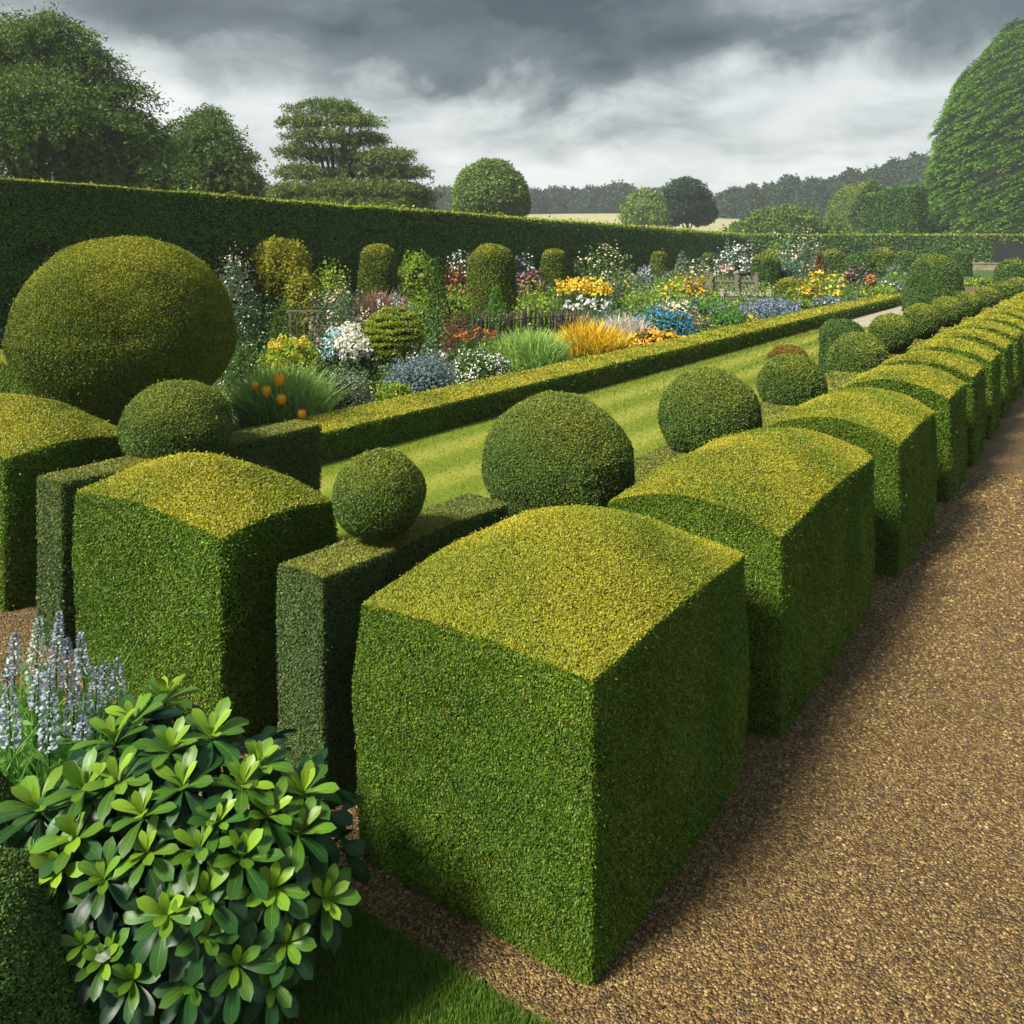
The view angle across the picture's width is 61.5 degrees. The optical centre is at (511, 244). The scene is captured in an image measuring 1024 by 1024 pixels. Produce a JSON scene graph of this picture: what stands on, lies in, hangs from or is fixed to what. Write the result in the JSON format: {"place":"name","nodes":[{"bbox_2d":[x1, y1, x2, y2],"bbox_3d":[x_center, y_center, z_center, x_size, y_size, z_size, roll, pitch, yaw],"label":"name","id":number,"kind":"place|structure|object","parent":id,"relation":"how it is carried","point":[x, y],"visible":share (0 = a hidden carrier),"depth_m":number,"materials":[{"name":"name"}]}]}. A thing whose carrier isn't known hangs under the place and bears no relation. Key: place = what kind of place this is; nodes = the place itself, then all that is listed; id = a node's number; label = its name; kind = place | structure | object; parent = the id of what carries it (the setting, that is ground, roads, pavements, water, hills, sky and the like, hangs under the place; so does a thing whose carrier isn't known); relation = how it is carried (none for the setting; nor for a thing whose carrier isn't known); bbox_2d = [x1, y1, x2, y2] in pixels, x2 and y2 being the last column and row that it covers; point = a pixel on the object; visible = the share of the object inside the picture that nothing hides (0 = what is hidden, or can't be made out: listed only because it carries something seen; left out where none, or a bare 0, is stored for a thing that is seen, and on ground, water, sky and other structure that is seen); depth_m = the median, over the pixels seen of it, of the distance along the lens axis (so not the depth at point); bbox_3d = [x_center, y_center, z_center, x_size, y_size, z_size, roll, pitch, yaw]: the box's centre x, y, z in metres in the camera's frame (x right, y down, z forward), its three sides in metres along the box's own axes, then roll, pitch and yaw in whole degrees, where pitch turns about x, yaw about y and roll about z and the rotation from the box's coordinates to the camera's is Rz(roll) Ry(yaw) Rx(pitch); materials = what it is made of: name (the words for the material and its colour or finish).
{"place":"outdoors","nodes":[
{"label":"outdoors","id":0,"kind":"place"},
{"bbox_2d":[0,687,556,1023],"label":"turf","id":1,"kind":"structure","parent":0,"point":[396,993],"depth_m":2.76,"materials":[{"name":"green plant"}]},
{"bbox_2d":[0,669,38,785],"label":"spike flower","id":2,"kind":"object","parent":1,"relation":"on","point":[10,774],"visible":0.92,"depth_m":3.59,"materials":[{"name":"plant"}]},
{"bbox_2d":[0,631,60,755],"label":"spike flower","id":3,"kind":"object","parent":1,"relation":"on","point":[14,657],"visible":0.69,"depth_m":3.94,"materials":[{"name":"plant"}]},
{"bbox_2d":[1,616,64,764],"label":"spike flower","id":4,"kind":"object","parent":1,"relation":"on","point":[23,701],"visible":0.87,"depth_m":3.89,"materials":[{"name":"plant"}]},
{"bbox_2d":[8,670,72,810],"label":"spike flower","id":5,"kind":"object","parent":1,"relation":"on","point":[42,771],"visible":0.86,"depth_m":3.59,"materials":[{"name":"plant"}]},
{"bbox_2d":[4,672,82,784],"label":"spike flower","id":6,"kind":"object","parent":1,"relation":"on","point":[36,706],"visible":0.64,"depth_m":3.76,"materials":[{"name":"plant"}]},
{"bbox_2d":[13,611,86,753],"bbox_3d":[-2.174,2.038,4.038,0.341,0.664,0.333,0,0,24],"label":"spike flower","id":7,"kind":"object","parent":1,"relation":"on","point":[57,659],"visible":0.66,"depth_m":4.00,"materials":[{"name":"plant"}]},
{"bbox_2d":[0,842,113,1023],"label":"box bush","id":8,"kind":"object","parent":1,"relation":"on","point":[36,977],"visible":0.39,"depth_m":2.22,"materials":[{"name":"green plant"}]},
{"bbox_2d":[10,637,113,762],"bbox_3d":[-2.014,2.085,3.961,0.334,0.569,0.433,0,0,35],"label":"spike flower","id":9,"kind":"object","parent":1,"relation":"on","point":[61,666],"visible":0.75,"depth_m":3.94,"materials":[{"name":"plant"}]},
{"bbox_2d":[41,680,105,788],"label":"spike flower","id":10,"kind":"object","parent":1,"relation":"on","point":[64,755],"visible":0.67,"depth_m":3.64,"materials":[{"name":"plant"}]},
{"bbox_2d":[62,666,118,780],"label":"spike flower","id":11,"kind":"object","parent":1,"relation":"on","point":[89,695],"visible":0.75,"depth_m":3.71,"materials":[{"name":"plant"}]},
{"bbox_2d":[60,632,134,760],"bbox_3d":[-1.910,2.076,3.960,0.353,0.590,0.322,0,0,-26],"label":"spike flower","id":12,"kind":"object","parent":1,"relation":"on","point":[76,669],"visible":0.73,"depth_m":3.95,"materials":[{"name":"plant"}]},
{"bbox_2d":[0,674,370,1023],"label":"glossy shrub","id":13,"kind":"object","parent":1,"relation":"on","point":[223,913],"visible":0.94,"depth_m":2.44,"materials":[{"name":"green plant"}]},
{"bbox_2d":[0,285,1023,1023],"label":"gravel path","id":14,"kind":"structure","parent":0,"point":[1004,451],"depth_m":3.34,"materials":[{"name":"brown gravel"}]},
{"bbox_2d":[0,391,124,611],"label":"topiary block","id":15,"kind":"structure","parent":14,"relation":"on","point":[39,436],"depth_m":5.77,"materials":[{"name":"green plant"}]},
{"bbox_2d":[34,419,323,652],"bbox_3d":[-2.177,1.888,5.945,0.371,1.056,2.083,0,0,35],"label":"hedge","id":16,"kind":"object","parent":14,"relation":"on","point":[292,448],"visible":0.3,"depth_m":5.19,"materials":[{"name":"green plant"}]},
{"bbox_2d":[114,378,234,459],"bbox_3d":[-2.309,1.257,5.939,0.779,0.679,0.778,0,0,35],"label":"topiary ball","id":17,"kind":"object","parent":16,"relation":"on","point":[165,418],"visible":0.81,"depth_m":5.70,"materials":[{"name":"green plant"}]},
{"bbox_2d":[71,449,338,743],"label":"topiary block","id":18,"kind":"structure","parent":14,"relation":"on","point":[178,558],"depth_m":4.30,"materials":[{"name":"green plant"}]},
{"bbox_2d":[274,493,508,808],"bbox_3d":[-0.525,1.893,4.254,0.342,1.034,1.403,0,0,35],"label":"hedge","id":19,"kind":"object","parent":14,"relation":"on","point":[324,594],"visible":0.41,"depth_m":3.74,"materials":[{"name":"green plant"}]},
{"bbox_2d":[331,445,427,542],"bbox_3d":[-0.636,1.178,4.096,0.452,0.429,0.453,0,0,35],"label":"topiary ball","id":20,"kind":"object","parent":19,"relation":"on","point":[379,493],"visible":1,"depth_m":3.95,"materials":[{"name":"green plant"}]},
{"bbox_2d":[351,503,752,985],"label":"topiary block","id":21,"kind":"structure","parent":14,"relation":"on","point":[550,709],"depth_m":3.09,"materials":[{"name":"green plant"}]},
{"bbox_2d":[232,292,901,464],"bbox_3d":[6.192,2.177,21.813,1.223,0.653,31.393,0,0,35],"label":"edging hedge","id":22,"kind":"object","parent":14,"relation":"on","point":[353,431],"visible":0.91,"depth_m":13.08,"materials":[{"name":"green plant"}]},
{"bbox_2d":[607,424,876,737],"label":"topiary block","id":23,"kind":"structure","parent":14,"relation":"on","point":[788,512],"depth_m":4.55,"materials":[{"name":"green plant"}]},
{"bbox_2d":[767,385,938,577],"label":"topiary block","id":24,"kind":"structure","parent":14,"relation":"on","point":[893,434],"depth_m":6.47,"materials":[{"name":"green plant"}]},
{"bbox_2d":[840,362,968,502],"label":"topiary block","id":25,"kind":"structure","parent":14,"relation":"on","point":[941,394],"depth_m":8.22,"materials":[{"name":"green plant"}]},
{"bbox_2d":[875,348,987,466],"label":"topiary block","id":26,"kind":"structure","parent":14,"relation":"on","point":[970,373],"depth_m":9.53,"materials":[{"name":"green plant"}]},
{"bbox_2d":[903,336,1002,439],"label":"topiary block","id":27,"kind":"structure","parent":14,"relation":"on","point":[987,358],"depth_m":10.82,"materials":[{"name":"green plant"}]},
{"bbox_2d":[927,326,1015,417],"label":"topiary block","id":28,"kind":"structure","parent":14,"relation":"on","point":[1003,346],"depth_m":12.12,"materials":[{"name":"green plant"}]},
{"bbox_2d":[948,318,1023,400],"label":"topiary block","id":29,"kind":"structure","parent":14,"relation":"on","point":[1014,335],"depth_m":13.44,"materials":[{"name":"green plant"}]},
{"bbox_2d":[0,0,1023,209],"label":"sky","id":30,"kind":"structure","parent":0,"point":[723,94],"materials":[{"name":"grey"}]},
{"bbox_2d":[212,289,902,430],"bbox_3d":[-3.682,2.388,42.921,40.500,0.001,58.100,0,0,35],"label":"flower bed","id":31,"kind":"object","parent":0,"point":[236,427],"depth_m":15.86,"materials":[{"name":"plant"}]},
{"bbox_2d":[0,349,208,425],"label":"hedge","id":32,"kind":"object","parent":31,"relation":"on","point":[9,382],"visible":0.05,"depth_m":10.83,"materials":[{"name":"green plant"}]},
{"bbox_2d":[1,234,237,424],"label":"topiary ball","id":33,"kind":"object","parent":32,"relation":"on","point":[106,329],"visible":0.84,"depth_m":8.73,"materials":[{"name":"green plant"}]},
{"bbox_2d":[157,102,271,197],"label":"broad tree","id":34,"kind":"object","parent":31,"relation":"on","point":[225,164],"visible":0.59,"depth_m":50.36,"materials":[{"name":"green plant"}]},
{"bbox_2d":[215,241,255,342],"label":"leafy bush","id":35,"kind":"object","parent":31,"relation":"on","point":[237,291],"visible":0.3,"depth_m":19.10,"materials":[{"name":"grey plant"}]},
{"bbox_2d":[218,329,268,401],"bbox_3d":[-4.209,1.854,13.447,1.076,1.182,0.802,0,0,35],"label":"flowering cushion","id":36,"kind":"object","parent":31,"relation":"on","point":[236,366],"visible":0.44,"depth_m":13.32,"materials":[{"name":"green plant"}]},
{"bbox_2d":[230,281,273,370],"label":"rose bush","id":37,"kind":"object","parent":31,"relation":"on","point":[247,315],"visible":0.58,"depth_m":16.51,"materials":[{"name":"green plant"}]},
{"bbox_2d":[248,234,312,329],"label":"golden bush","id":38,"kind":"object","parent":31,"relation":"on","point":[276,262],"visible":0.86,"depth_m":21.38,"materials":[{"name":"plant"}]},
{"bbox_2d":[217,359,352,429],"bbox_3d":[-2.876,1.911,10.870,1.957,0.979,1.802,0,0,35],"label":"grass clump","id":39,"kind":"object","parent":31,"relation":"on","point":[307,394],"visible":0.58,"depth_m":10.59,"materials":[{"name":"green plant"}]},
{"bbox_2d":[264,288,306,354],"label":"leafy bush","id":40,"kind":"object","parent":31,"relation":"on","point":[278,322],"visible":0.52,"depth_m":18.53,"materials":[{"name":"green plant"}]},
{"bbox_2d":[251,332,322,382],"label":"yellow bush","id":41,"kind":"object","parent":31,"relation":"on","point":[281,349],"visible":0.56,"depth_m":14.35,"materials":[{"name":"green plant"}]},
{"bbox_2d":[281,265,320,341],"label":"golden bush","id":42,"kind":"object","parent":31,"relation":"on","point":[302,297],"visible":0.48,"depth_m":20.80,"materials":[{"name":"green plant"}]},
{"bbox_2d":[309,256,354,340],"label":"leafy bush","id":43,"kind":"object","parent":31,"relation":"on","point":[328,285],"visible":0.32,"depth_m":21.09,"materials":[{"name":"green plant"}]},
{"bbox_2d":[306,276,364,365],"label":"rose bush","id":44,"kind":"object","parent":31,"relation":"on","point":[329,324],"visible":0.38,"depth_m":17.30,"materials":[{"name":"green plant"}]},
{"bbox_2d":[312,319,381,394],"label":"hydrangea","id":45,"kind":"object","parent":31,"relation":"on","point":[355,351],"visible":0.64,"depth_m":13.70,"materials":[{"name":"white plant"}]},
{"bbox_2d":[323,361,375,410],"bbox_3d":[-2.217,1.983,11.496,0.952,0.907,0.838,0,0,35],"label":"flowering cushion","id":46,"kind":"object","parent":31,"relation":"on","point":[356,395],"visible":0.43,"depth_m":11.35,"materials":[{"name":"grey plant"}]},
{"bbox_2d":[354,243,400,322],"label":"topiary dome","id":47,"kind":"structure","parent":31,"relation":"on","point":[377,267],"depth_m":24.57,"materials":[{"name":"green plant"}]},
{"bbox_2d":[348,286,413,323],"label":"grass clump","id":48,"kind":"object","parent":31,"relation":"on","point":[372,305],"visible":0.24,"depth_m":22.78,"materials":[{"name":"plant"}]},
{"bbox_2d":[362,304,425,366],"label":"tiered topiary","id":49,"kind":"object","parent":31,"relation":"on","point":[389,333],"visible":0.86,"depth_m":15.83,"materials":[{"name":"green plant"}]},
{"bbox_2d":[397,248,435,309],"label":"leafy bush","id":50,"kind":"object","parent":31,"relation":"on","point":[414,279],"visible":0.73,"depth_m":27.24,"materials":[{"name":"green plant"}]},
{"bbox_2d":[380,351,456,392],"bbox_3d":[-1.384,2.042,13.112,1.346,0.806,1.147,0,0,35],"label":"flowering cushion","id":51,"kind":"object","parent":31,"relation":"on","point":[422,378],"visible":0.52,"depth_m":12.91,"materials":[{"name":"blue plant"}]},
{"bbox_2d":[422,256,453,349],"bbox_3d":[-1.693,1.345,20.013,0.897,2.269,0.918,0,0,-12],"label":"cypress","id":52,"kind":"object","parent":31,"relation":"on","point":[439,275],"visible":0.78,"depth_m":19.92,"materials":[{"name":"green plant"}]},
{"bbox_2d":[448,346,515,384],"bbox_3d":[-0.502,2.066,14.186,1.228,0.765,1.118,0,0,35],"label":"flowering cushion","id":53,"kind":"object","parent":31,"relation":"on","point":[478,371],"visible":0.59,"depth_m":14.00,"materials":[{"name":"white plant"}]},
{"bbox_2d":[465,243,518,321],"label":"topiary dome","id":54,"kind":"structure","parent":31,"relation":"on","point":[490,266],"depth_m":25.92,"materials":[{"name":"green plant"}]},
{"bbox_2d":[471,303,576,345],"bbox_3d":[0.384,1.901,20.581,3.512,1.003,0.142,0,0,-44],"label":"stake fence","id":55,"kind":"object","parent":31,"relation":"on","point":[530,317],"visible":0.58,"depth_m":20.44,"materials":[{"name":"brown wood"}]},
{"bbox_2d":[480,323,581,372],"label":"grass clump","id":56,"kind":"object","parent":31,"relation":"on","point":[542,351],"visible":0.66,"depth_m":15.53,"materials":[{"name":"green plant"}]},
{"bbox_2d":[505,275,566,328],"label":"leafy bush","id":57,"kind":"object","parent":31,"relation":"on","point":[539,304],"visible":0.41,"depth_m":24.11,"materials":[{"name":"green plant"}]},
{"bbox_2d":[538,248,567,295],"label":"topiary dome","id":58,"kind":"structure","parent":31,"relation":"on","point":[553,264],"depth_m":38.03,"materials":[{"name":"green plant"}]},
{"bbox_2d":[550,276,612,313],"bbox_3d":[2.231,1.670,27.201,2.137,1.467,1.888,0,0,35],"label":"yarrow","id":59,"kind":"object","parent":31,"relation":"on","point":[576,286],"visible":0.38,"depth_m":26.86,"materials":[{"name":"yellow plant"}]},
{"bbox_2d":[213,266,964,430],"bbox_3d":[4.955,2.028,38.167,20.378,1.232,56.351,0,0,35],"label":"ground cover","id":60,"kind":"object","parent":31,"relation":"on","point":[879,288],"visible":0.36,"depth_m":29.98,"materials":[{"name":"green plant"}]},
{"bbox_2d":[547,316,639,359],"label":"grass clump","id":61,"kind":"object","parent":31,"relation":"on","point":[598,340],"visible":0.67,"depth_m":17.20,"materials":[{"name":"yellow plant"}]},
{"bbox_2d":[568,239,633,290],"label":"flowering shrub","id":62,"kind":"object","parent":31,"relation":"on","point":[597,267],"visible":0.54,"depth_m":38.67,"materials":[{"name":"green plant"}]},
{"bbox_2d":[631,304,696,337],"bbox_3d":[3.737,1.986,21.394,1.772,1.004,1.527,0,0,35],"label":"flowering cushion","id":63,"kind":"object","parent":31,"relation":"on","point":[674,321],"visible":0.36,"depth_m":21.08,"materials":[{"name":"blue plant"}]},
{"bbox_2d":[712,240,756,278],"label":"flowering shrub","id":64,"kind":"object","parent":31,"relation":"on","point":[742,266],"visible":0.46,"depth_m":51.40,"materials":[{"name":"grey plant"}]},
{"bbox_2d":[750,253,782,287],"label":"topiary dome","id":65,"kind":"structure","parent":31,"relation":"on","point":[766,267],"depth_m":43.42,"materials":[{"name":"green plant"}]},
{"bbox_2d":[739,298,800,318],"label":"lavender bush","id":66,"kind":"object","parent":31,"relation":"on","point":[771,309],"visible":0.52,"depth_m":27.02,"materials":[{"name":"blue plant"}]},
{"bbox_2d":[769,215,828,278],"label":"flowering shrub","id":67,"kind":"object","parent":31,"relation":"on","point":[795,256],"visible":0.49,"depth_m":49.62,"materials":[{"name":"grey plant"}]},
{"bbox_2d":[837,249,886,278],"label":"leafy bush","id":68,"kind":"object","parent":31,"relation":"on","point":[871,260],"visible":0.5,"depth_m":52.56,"materials":[{"name":"green plant"}]},
{"bbox_2d":[319,326,868,541],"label":"lawn","id":69,"kind":"structure","parent":0,"point":[442,488],"depth_m":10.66,"materials":[{"name":"green plant"}]},
{"bbox_2d":[817,316,864,373],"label":"topiary dome","id":70,"kind":"structure","parent":69,"relation":"on","point":[830,330],"depth_m":16.02,"materials":[{"name":"green plant"}]},
{"bbox_2d":[527,213,822,231],"bbox_3d":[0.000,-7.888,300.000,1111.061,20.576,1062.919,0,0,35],"label":"field","id":71,"kind":"structure","parent":0,"point":[717,225],"depth_m":316.92,"materials":[{"name":"beige plant"}]},
{"bbox_2d":[259,175,679,213],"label":"woodland","id":72,"kind":"object","parent":71,"relation":"on","point":[607,198],"visible":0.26,"depth_m":369.04,"materials":[{"name":"green plant"}]},
{"bbox_2d":[617,187,669,226],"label":"broad tree","id":73,"kind":"object","parent":71,"relation":"on","point":[651,209],"visible":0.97,"depth_m":148.75,"materials":[{"name":"green plant"}]},
{"bbox_2d":[660,176,719,228],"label":"broad tree","id":74,"kind":"object","parent":71,"relation":"on","point":[696,206],"visible":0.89,"depth_m":158.51,"materials":[{"name":"green plant"}]},
{"bbox_2d":[736,182,768,219],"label":"ridge tree","id":75,"kind":"object","parent":71,"relation":"on","point":[752,197],"visible":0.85,"depth_m":313.08,"materials":[{"name":"green plant"}]},
{"bbox_2d":[769,173,800,207],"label":"ridge tree","id":76,"kind":"object","parent":71,"relation":"on","point":[784,189],"visible":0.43,"depth_m":320.46,"materials":[{"name":"green plant"}]},
{"bbox_2d":[722,202,864,234],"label":"bushy tree","id":77,"kind":"object","parent":71,"relation":"on","point":[776,219],"visible":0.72,"depth_m":130.50,"materials":[{"name":"green plant"}]},
{"bbox_2d":[790,175,830,218],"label":"ridge tree","id":78,"kind":"object","parent":71,"relation":"on","point":[812,192],"visible":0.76,"depth_m":312.28,"materials":[{"name":"green plant"}]},
{"bbox_2d":[824,180,884,232],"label":"clipped yew","id":79,"kind":"object","parent":71,"relation":"on","point":[844,205],"visible":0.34,"depth_m":148.50,"materials":[{"name":"green plant"}]},
{"bbox_2d":[859,191,884,233],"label":"clipped yew","id":80,"kind":"object","parent":71,"relation":"on","point":[871,215],"visible":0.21,"depth_m":140.41,"materials":[{"name":"green plant"}]},
{"bbox_2d":[881,182,930,234],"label":"clipped yew","id":81,"kind":"object","parent":71,"relation":"on","point":[904,208],"visible":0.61,"depth_m":132.40,"materials":[{"name":"green plant"}]},
{"bbox_2d":[894,151,931,187],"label":"ridge tree","id":82,"kind":"object","parent":71,"relation":"on","point":[911,169],"visible":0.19,"depth_m":316.89,"materials":[{"name":"green plant"}]},
{"bbox_2d":[920,17,1023,233],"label":"conifer tree","id":83,"kind":"object","parent":71,"relation":"on","point":[974,177],"visible":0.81,"depth_m":131.83,"materials":[{"name":"green plant"}]},
{"bbox_2d":[750,263,994,281],"bbox_3d":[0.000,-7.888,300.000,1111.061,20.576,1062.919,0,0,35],"label":"ground","id":84,"kind":"structure","parent":0,"point":[984,274],"depth_m":69.97,"materials":[{"name":"green plant"}]},
{"bbox_2d":[0,1,207,192],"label":"spreading tree","id":85,"kind":"object","parent":84,"relation":"on","point":[60,108],"visible":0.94,"depth_m":38.17,"materials":[{"name":"green plant"}]},
{"bbox_2d":[263,96,443,209],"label":"cedar tree","id":86,"kind":"object","parent":84,"relation":"on","point":[332,187],"visible":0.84,"depth_m":66.99,"materials":[{"name":"green plant"}]},
{"bbox_2d":[0,175,746,333],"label":"tall hedge","id":87,"kind":"object","parent":84,"relation":"on","point":[41,221],"visible":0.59,"depth_m":23.59,"materials":[{"name":"green plant"}]},
{"bbox_2d":[449,156,531,217],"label":"round tree","id":88,"kind":"object","parent":84,"relation":"on","point":[488,185],"visible":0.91,"depth_m":81.83,"materials":[{"name":"green plant"}]},
{"bbox_2d":[634,296,1006,484],"bbox_3d":[8.426,2.062,17.295,0.841,0.824,30.338,0,0,35],"label":"hedge","id":89,"kind":"object","parent":84,"relation":"on","point":[644,463],"visible":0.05,"depth_m":9.29,"materials":[{"name":"green plant"}]},
{"bbox_2d":[480,390,636,517],"bbox_3d":[0.294,1.402,5.479,1.010,0.958,1.022,0,0,35],"label":"topiary ball","id":90,"kind":"object","parent":89,"relation":"on","point":[546,448],"visible":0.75,"depth_m":5.13,"materials":[{"name":"green plant"}]},
{"bbox_2d":[657,365,762,453],"bbox_3d":[1.770,1.539,7.695,0.939,0.906,0.953,0,0,35],"label":"topiary ball","id":91,"kind":"object","parent":89,"relation":"on","point":[699,406],"visible":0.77,"depth_m":7.40,"materials":[{"name":"green plant"}]},
{"bbox_2d":[754,352,828,406],"bbox_3d":[3.263,1.627,9.984,0.816,0.772,0.820,0,0,35],"label":"topiary ball","id":92,"kind":"object","parent":89,"relation":"on","point":[789,379],"visible":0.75,"depth_m":9.73,"materials":[{"name":"green plant"}]},
{"bbox_2d":[824,331,890,373],"bbox_3d":[5.028,1.683,12.501,0.936,0.888,0.934,0,0,35],"label":"topiary ball","id":93,"kind":"object","parent":89,"relation":"on","point":[854,352],"visible":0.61,"depth_m":12.24,"materials":[{"name":"green plant"}]},
{"bbox_2d":[868,311,915,353],"bbox_3d":[6.310,1.454,14.319,0.748,0.732,0.755,0,0,35],"label":"topiary ball","id":94,"kind":"object","parent":89,"relation":"on","point":[894,332],"visible":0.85,"depth_m":14.09,"materials":[{"name":"green plant"}]},
{"bbox_2d":[902,302,941,338],"bbox_3d":[7.854,1.453,16.497,0.767,0.758,0.745,0,0,35],"label":"topiary ball","id":95,"kind":"object","parent":89,"relation":"on","point":[925,320],"visible":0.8,"depth_m":16.27,"materials":[{"name":"green plant"}]},
{"bbox_2d":[931,294,966,326],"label":"topiary ball","id":96,"kind":"object","parent":89,"relation":"on","point":[950,310],"visible":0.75,"depth_m":18.65,"materials":[{"name":"green plant"}]},
{"bbox_2d":[743,228,1023,262],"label":"tall hedge","id":97,"kind":"object","parent":84,"relation":"on","point":[981,247],"visible":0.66,"depth_m":114.42,"materials":[{"name":"green plant"}]},
{"bbox_2d":[850,304,902,326],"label":"path","id":98,"kind":"structure","parent":0,"point":[865,320],"depth_m":29.18,"materials":[{"name":"beige gravel"}]},
{"bbox_2d":[901,253,964,310],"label":"topiary dome","id":99,"kind":"structure","parent":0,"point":[930,277],"depth_m":30.19,"materials":[{"name":"green plant"}]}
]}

